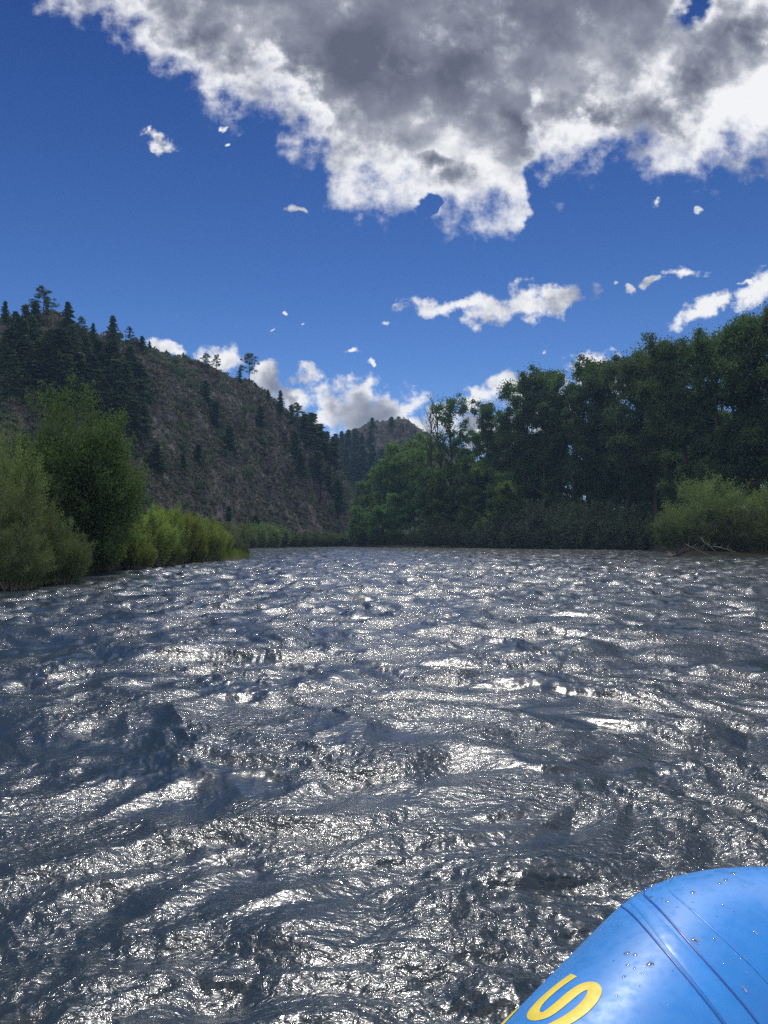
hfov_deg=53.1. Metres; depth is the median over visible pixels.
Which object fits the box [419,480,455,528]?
cottonwood tree
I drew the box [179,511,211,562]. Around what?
willow bush
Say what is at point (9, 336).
fir tree
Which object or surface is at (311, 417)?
fir tree
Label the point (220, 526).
willow bush
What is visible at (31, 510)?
willow bush
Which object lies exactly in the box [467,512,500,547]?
riverside shrub
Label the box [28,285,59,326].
pine tree
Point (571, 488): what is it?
cottonwood tree
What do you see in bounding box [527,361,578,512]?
cottonwood tree
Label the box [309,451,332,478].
fir tree
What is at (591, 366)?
cottonwood tree
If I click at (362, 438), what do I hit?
fir tree
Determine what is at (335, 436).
fir tree
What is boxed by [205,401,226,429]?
fir tree
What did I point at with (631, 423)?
cottonwood tree
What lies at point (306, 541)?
willow bush
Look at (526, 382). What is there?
cottonwood tree
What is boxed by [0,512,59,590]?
willow bush
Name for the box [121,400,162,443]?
fir tree
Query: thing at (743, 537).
willow bush
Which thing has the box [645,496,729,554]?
willow bush
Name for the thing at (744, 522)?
willow bush
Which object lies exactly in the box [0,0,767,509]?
sky
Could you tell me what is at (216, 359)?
pine tree
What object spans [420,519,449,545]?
riverside shrub
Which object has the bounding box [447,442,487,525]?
cottonwood tree
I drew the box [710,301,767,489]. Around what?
cottonwood tree
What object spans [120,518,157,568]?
willow bush
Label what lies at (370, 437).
fir tree
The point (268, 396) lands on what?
fir tree
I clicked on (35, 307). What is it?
fir tree
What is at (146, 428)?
fir tree
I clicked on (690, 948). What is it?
raft
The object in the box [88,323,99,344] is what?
fir tree
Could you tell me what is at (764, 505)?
willow bush
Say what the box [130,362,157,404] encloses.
fir tree
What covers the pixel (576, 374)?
cottonwood tree
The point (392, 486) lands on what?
cottonwood tree
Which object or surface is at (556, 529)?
riverside shrub
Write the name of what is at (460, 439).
cottonwood tree
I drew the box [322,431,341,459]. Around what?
fir tree
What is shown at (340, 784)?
river water
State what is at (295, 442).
fir tree
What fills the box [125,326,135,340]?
pine tree
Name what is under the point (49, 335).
fir tree
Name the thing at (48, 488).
willow bush
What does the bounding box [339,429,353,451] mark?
fir tree
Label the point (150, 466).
fir tree
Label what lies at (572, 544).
riverside shrub
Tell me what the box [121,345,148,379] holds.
fir tree
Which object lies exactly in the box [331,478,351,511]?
fir tree
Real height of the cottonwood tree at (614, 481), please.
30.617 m
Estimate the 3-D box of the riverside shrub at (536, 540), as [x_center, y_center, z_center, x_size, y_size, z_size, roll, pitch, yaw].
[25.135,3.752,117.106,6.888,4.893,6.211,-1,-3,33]
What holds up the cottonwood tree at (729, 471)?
on the ground at (728, 554)
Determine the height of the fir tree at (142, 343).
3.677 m
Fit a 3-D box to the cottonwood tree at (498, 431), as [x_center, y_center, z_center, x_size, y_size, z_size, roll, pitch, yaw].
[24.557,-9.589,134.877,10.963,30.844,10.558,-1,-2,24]
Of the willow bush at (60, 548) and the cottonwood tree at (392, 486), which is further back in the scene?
the cottonwood tree at (392, 486)
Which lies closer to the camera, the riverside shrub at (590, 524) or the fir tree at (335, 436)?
the riverside shrub at (590, 524)
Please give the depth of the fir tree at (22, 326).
108.64 m
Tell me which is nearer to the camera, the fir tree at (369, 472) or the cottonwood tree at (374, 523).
the cottonwood tree at (374, 523)
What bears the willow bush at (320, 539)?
on the ground at (728, 554)
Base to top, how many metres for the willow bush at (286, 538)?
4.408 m
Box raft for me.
[501,867,767,1023]
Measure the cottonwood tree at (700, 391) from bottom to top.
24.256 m
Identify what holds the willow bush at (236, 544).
on the ground at (728, 554)
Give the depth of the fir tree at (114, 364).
122.73 m
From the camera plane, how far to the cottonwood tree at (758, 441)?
76.74 m
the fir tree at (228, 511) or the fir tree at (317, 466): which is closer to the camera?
the fir tree at (228, 511)
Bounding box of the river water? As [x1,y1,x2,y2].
[0,546,767,1023]
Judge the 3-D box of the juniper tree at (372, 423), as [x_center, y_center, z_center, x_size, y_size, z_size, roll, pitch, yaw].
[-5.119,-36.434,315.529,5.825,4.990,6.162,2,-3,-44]
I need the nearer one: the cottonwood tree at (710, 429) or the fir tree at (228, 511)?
the cottonwood tree at (710, 429)
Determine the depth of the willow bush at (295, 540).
141.25 m
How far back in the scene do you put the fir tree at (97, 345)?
126.81 m
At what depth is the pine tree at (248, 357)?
190.60 m
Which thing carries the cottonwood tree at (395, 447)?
on the ground at (728, 554)
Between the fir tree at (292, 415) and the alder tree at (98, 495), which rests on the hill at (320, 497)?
the fir tree at (292, 415)
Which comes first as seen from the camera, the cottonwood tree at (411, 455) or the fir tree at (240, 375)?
the cottonwood tree at (411, 455)
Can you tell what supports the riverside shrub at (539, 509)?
on the ground at (728, 554)
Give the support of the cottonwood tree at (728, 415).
on the ground at (728, 554)
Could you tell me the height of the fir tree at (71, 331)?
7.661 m
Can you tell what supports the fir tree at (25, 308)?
on the hill at (320, 497)
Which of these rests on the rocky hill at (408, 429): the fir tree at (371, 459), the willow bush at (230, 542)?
the fir tree at (371, 459)
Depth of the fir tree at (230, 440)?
148.74 m
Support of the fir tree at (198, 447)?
on the hill at (320, 497)
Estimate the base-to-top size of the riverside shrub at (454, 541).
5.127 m
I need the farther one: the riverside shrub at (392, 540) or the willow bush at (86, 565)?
the riverside shrub at (392, 540)
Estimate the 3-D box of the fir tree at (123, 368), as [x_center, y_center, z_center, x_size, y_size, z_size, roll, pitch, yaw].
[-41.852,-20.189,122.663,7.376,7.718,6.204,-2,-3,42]
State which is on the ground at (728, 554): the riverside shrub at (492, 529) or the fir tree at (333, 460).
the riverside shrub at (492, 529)
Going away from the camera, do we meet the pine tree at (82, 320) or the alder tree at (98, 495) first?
the alder tree at (98, 495)
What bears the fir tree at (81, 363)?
on the hill at (320, 497)
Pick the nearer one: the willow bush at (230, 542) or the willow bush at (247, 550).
the willow bush at (230, 542)
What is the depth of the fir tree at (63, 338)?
113.49 m
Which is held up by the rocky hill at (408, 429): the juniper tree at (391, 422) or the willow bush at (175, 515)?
the juniper tree at (391, 422)
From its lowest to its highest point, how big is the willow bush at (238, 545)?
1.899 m
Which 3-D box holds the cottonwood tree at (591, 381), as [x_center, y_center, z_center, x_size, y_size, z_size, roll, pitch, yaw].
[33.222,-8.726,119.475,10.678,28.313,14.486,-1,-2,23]
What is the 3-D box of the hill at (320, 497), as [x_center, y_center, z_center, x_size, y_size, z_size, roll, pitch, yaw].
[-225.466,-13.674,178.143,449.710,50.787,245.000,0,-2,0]
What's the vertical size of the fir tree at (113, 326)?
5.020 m
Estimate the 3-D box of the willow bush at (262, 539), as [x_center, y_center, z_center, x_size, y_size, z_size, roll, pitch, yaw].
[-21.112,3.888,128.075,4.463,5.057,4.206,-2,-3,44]
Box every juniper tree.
[368,418,377,428]
[386,416,396,427]
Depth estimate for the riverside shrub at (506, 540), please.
119.58 m
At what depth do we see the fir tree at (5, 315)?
121.17 m
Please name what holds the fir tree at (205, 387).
on the hill at (320, 497)
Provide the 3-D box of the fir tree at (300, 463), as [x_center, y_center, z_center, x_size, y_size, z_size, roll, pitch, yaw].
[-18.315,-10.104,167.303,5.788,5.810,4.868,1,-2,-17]
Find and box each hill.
[0,313,355,547]
[339,418,468,541]
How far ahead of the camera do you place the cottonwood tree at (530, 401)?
126.13 m
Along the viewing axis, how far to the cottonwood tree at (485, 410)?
137.95 m
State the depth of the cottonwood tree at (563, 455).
123.10 m
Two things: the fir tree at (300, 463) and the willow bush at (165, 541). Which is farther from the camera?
the fir tree at (300, 463)
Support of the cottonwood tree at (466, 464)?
on the ground at (728, 554)
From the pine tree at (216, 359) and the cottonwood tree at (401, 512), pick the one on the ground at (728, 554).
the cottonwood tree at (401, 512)
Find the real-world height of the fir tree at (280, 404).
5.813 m
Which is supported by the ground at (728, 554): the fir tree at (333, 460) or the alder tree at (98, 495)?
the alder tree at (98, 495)
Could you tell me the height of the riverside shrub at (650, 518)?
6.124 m
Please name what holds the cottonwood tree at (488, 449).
on the ground at (728, 554)
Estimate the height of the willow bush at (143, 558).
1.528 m
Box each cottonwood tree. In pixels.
[346,523,359,545]
[347,505,368,545]
[350,480,381,531]
[363,504,390,545]
[368,465,396,531]
[374,454,410,529]
[380,437,425,539]
[382,489,418,544]
[387,444,429,530]
[407,466,448,528]
[409,430,447,520]
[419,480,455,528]
[423,464,466,524]
[425,392,474,490]
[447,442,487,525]
[449,451,488,525]
[454,459,504,525]
[465,429,493,513]
[467,398,509,510]
[471,429,524,512]
[483,467,523,547]
[486,375,548,513]
[487,478,530,547]
[490,428,528,520]
[491,366,569,509]
[508,388,579,514]
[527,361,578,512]
[534,431,573,495]
[538,382,610,510]
[545,355,617,509]
[558,368,623,510]
[562,435,606,507]
[574,351,646,512]
[595,374,666,510]
[597,350,667,515]
[599,351,685,547]
[611,338,701,510]
[631,326,715,545]
[656,332,742,507]
[663,324,756,546]
[685,321,763,508]
[690,308,767,498]
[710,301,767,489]
[719,303,767,473]
[719,408,762,501]
[749,358,767,398]
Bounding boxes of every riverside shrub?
[341,531,354,545]
[354,528,373,544]
[365,527,389,544]
[385,528,406,544]
[402,531,416,544]
[407,523,435,545]
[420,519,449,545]
[444,522,471,547]
[460,524,483,547]
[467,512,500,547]
[480,510,518,547]
[494,525,526,548]
[510,493,568,548]
[527,522,557,548]
[530,503,571,548]
[544,501,592,548]
[557,528,592,548]
[564,498,603,548]
[572,499,628,548]
[596,506,633,549]
[606,498,650,549]
[621,532,652,549]
[623,500,663,549]
[641,509,679,547]
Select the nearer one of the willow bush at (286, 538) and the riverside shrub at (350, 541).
the willow bush at (286, 538)
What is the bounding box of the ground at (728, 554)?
[6,544,767,585]
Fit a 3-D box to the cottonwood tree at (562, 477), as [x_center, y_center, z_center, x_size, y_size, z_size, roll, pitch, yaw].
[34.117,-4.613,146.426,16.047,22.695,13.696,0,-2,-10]
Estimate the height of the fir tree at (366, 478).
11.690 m
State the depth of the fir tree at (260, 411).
168.35 m
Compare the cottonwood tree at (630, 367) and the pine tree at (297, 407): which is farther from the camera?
the pine tree at (297, 407)
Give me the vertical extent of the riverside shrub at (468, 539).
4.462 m
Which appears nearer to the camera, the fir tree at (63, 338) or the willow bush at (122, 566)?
the willow bush at (122, 566)
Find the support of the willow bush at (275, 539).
on the ground at (728, 554)
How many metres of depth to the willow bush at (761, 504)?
60.07 m
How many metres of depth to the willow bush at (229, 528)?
109.48 m
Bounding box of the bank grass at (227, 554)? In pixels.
[1,548,250,585]
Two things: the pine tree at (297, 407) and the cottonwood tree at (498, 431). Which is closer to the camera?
the cottonwood tree at (498, 431)
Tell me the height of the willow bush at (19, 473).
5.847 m
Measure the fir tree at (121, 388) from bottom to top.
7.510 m
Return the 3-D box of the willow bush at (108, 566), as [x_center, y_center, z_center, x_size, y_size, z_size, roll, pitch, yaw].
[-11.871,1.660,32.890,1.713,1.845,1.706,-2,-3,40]
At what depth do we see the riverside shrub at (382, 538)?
150.69 m
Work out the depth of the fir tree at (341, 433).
318.49 m
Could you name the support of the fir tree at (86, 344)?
on the hill at (320, 497)
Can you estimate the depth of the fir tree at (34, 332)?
115.55 m
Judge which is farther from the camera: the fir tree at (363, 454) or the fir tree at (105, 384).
the fir tree at (363, 454)
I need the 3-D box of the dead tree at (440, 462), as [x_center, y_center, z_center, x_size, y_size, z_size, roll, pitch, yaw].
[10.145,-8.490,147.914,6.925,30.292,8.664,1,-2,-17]
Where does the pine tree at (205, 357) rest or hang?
on the hill at (320, 497)
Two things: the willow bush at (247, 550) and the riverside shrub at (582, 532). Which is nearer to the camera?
the willow bush at (247, 550)
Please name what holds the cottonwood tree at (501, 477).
on the ground at (728, 554)
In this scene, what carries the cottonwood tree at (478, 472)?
on the ground at (728, 554)
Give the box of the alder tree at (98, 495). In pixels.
[0,369,150,571]
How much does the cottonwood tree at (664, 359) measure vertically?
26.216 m
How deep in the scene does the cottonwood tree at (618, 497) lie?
112.60 m
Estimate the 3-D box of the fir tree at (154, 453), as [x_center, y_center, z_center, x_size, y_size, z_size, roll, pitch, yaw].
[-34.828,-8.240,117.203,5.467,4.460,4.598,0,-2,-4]
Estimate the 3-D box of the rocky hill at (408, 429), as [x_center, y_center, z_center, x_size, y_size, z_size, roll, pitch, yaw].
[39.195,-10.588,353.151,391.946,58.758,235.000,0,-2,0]
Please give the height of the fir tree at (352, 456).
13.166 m
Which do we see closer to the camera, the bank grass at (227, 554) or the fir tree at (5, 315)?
the bank grass at (227, 554)
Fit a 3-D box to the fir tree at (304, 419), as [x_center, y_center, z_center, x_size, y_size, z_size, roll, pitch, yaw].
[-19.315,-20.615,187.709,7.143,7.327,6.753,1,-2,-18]
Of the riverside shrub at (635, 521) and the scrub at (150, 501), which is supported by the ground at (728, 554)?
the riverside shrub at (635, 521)
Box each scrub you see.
[0,308,351,536]
[338,416,457,533]
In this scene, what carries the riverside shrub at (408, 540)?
on the ground at (728, 554)
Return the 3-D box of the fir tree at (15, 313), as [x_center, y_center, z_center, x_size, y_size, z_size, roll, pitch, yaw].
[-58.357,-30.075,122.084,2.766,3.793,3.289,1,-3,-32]
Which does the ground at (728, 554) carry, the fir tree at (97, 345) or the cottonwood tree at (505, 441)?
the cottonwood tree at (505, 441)
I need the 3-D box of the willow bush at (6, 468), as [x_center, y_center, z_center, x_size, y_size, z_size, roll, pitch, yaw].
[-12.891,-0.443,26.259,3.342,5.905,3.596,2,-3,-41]
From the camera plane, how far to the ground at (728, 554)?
57.20 m
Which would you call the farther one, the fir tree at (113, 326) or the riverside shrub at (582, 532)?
the fir tree at (113, 326)
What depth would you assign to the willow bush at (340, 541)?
155.33 m
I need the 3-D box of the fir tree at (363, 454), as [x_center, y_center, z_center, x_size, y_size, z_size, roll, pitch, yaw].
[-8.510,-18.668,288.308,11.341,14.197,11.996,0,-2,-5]
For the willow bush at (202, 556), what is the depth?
44.64 m
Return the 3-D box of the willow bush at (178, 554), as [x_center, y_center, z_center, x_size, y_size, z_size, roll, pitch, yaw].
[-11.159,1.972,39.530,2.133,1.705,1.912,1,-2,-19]
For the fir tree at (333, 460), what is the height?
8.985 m
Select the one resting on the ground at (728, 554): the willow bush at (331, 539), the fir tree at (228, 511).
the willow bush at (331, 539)
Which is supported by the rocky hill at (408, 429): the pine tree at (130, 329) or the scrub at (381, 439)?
the scrub at (381, 439)
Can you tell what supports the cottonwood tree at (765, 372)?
on the ground at (728, 554)
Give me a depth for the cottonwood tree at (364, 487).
160.37 m
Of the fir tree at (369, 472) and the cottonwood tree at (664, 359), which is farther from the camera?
the fir tree at (369, 472)
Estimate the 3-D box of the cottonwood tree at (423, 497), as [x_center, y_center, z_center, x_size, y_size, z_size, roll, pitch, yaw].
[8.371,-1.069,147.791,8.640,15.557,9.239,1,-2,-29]
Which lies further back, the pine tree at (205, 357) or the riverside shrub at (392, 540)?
the pine tree at (205, 357)
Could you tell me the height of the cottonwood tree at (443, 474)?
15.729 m
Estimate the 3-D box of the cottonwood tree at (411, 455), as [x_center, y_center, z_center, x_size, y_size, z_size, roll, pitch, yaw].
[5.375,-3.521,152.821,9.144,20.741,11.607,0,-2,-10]
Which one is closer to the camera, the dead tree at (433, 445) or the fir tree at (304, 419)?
the dead tree at (433, 445)
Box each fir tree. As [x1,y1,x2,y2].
[0,301,11,323]
[0,316,48,377]
[0,328,34,375]
[8,311,19,328]
[19,304,36,325]
[26,315,44,342]
[29,300,46,327]
[36,328,66,370]
[37,328,86,383]
[43,351,104,403]
[56,301,80,336]
[66,324,87,359]
[78,335,101,372]
[85,376,120,417]
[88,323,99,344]
[88,339,106,377]
[94,338,143,390]
[102,358,136,402]
[105,315,121,342]
[108,362,148,404]
[109,380,141,423]
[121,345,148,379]
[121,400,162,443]
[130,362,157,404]
[138,336,148,354]
[138,405,160,436]
[143,444,175,472]
[148,458,154,470]
[180,453,189,470]
[192,444,214,467]
[199,380,215,402]
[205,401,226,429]
[222,424,240,450]
[224,506,237,520]
[235,367,242,382]
[249,515,260,531]
[252,405,276,427]
[266,389,271,401]
[275,390,286,413]
[286,404,296,424]
[286,431,307,459]
[289,453,311,478]
[298,412,335,446]
[299,413,321,438]
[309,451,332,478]
[313,424,336,453]
[317,465,337,494]
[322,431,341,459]
[325,438,354,471]
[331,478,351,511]
[332,433,342,452]
[338,431,346,450]
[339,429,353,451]
[344,452,365,484]
[347,428,364,450]
[347,443,370,479]
[353,473,376,503]
[360,433,367,445]
[361,444,378,471]
[366,430,373,443]
[367,461,379,490]
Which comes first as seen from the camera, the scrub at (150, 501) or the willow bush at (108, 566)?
the willow bush at (108, 566)
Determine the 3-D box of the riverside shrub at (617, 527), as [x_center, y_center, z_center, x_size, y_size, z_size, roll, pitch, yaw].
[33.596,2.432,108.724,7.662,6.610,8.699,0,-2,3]
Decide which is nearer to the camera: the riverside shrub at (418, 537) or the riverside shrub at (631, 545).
the riverside shrub at (631, 545)
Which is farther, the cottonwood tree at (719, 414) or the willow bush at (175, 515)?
the cottonwood tree at (719, 414)
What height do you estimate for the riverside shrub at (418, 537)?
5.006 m
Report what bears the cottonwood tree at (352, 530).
on the ground at (728, 554)
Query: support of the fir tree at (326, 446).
on the hill at (320, 497)
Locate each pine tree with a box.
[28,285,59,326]
[74,316,90,336]
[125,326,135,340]
[200,353,211,369]
[211,354,220,369]
[239,352,259,381]
[287,402,307,434]
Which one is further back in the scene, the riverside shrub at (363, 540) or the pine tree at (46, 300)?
the riverside shrub at (363, 540)
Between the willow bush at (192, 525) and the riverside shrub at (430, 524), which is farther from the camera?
the riverside shrub at (430, 524)
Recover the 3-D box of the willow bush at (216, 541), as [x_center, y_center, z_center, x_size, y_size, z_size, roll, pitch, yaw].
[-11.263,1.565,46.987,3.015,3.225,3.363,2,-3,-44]
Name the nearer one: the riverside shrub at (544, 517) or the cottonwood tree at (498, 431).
the riverside shrub at (544, 517)
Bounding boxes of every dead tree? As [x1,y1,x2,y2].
[417,407,447,520]
[421,391,458,514]
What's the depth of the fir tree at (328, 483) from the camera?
179.09 m
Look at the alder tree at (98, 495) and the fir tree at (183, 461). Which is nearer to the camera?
the alder tree at (98, 495)
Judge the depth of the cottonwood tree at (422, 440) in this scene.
163.30 m
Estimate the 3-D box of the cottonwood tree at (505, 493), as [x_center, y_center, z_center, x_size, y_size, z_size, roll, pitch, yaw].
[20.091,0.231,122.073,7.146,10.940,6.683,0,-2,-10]
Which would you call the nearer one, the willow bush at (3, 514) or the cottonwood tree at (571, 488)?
the willow bush at (3, 514)
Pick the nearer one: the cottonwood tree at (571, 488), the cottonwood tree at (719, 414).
the cottonwood tree at (719, 414)
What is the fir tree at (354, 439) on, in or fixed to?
on the rocky hill at (408, 429)
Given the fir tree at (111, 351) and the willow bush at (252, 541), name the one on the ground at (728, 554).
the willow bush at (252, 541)
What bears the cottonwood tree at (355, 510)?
on the ground at (728, 554)
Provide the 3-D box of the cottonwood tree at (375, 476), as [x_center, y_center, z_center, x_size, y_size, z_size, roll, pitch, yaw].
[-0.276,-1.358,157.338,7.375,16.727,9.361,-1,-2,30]
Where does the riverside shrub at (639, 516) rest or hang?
on the ground at (728, 554)
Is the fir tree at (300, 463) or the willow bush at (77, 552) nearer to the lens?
the willow bush at (77, 552)
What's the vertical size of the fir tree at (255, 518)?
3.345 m
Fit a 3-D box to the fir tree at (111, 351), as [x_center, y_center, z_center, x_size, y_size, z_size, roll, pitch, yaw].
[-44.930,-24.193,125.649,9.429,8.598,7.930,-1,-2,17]
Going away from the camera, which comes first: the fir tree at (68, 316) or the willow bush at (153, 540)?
the willow bush at (153, 540)
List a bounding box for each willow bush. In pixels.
[0,416,64,526]
[0,432,44,514]
[0,455,60,531]
[0,464,30,561]
[0,479,60,586]
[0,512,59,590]
[3,489,72,585]
[32,511,96,583]
[57,532,94,580]
[96,547,126,571]
[111,518,147,569]
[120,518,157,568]
[120,539,158,568]
[131,502,180,566]
[138,506,191,564]
[156,499,201,563]
[156,540,186,564]
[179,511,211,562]
[187,547,208,562]
[192,515,228,561]
[211,522,229,560]
[217,521,240,540]
[220,531,234,552]
[230,521,257,547]
[230,532,238,552]
[233,535,244,549]
[237,543,250,555]
[240,534,257,547]
[250,521,269,547]
[257,522,283,547]
[275,525,292,547]
[285,531,302,546]
[297,530,316,546]
[309,530,326,546]
[318,530,336,546]
[334,533,346,545]
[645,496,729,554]
[655,461,759,549]
[698,495,767,550]
[723,516,767,552]
[730,477,767,550]
[746,483,767,522]
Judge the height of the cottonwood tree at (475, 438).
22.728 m

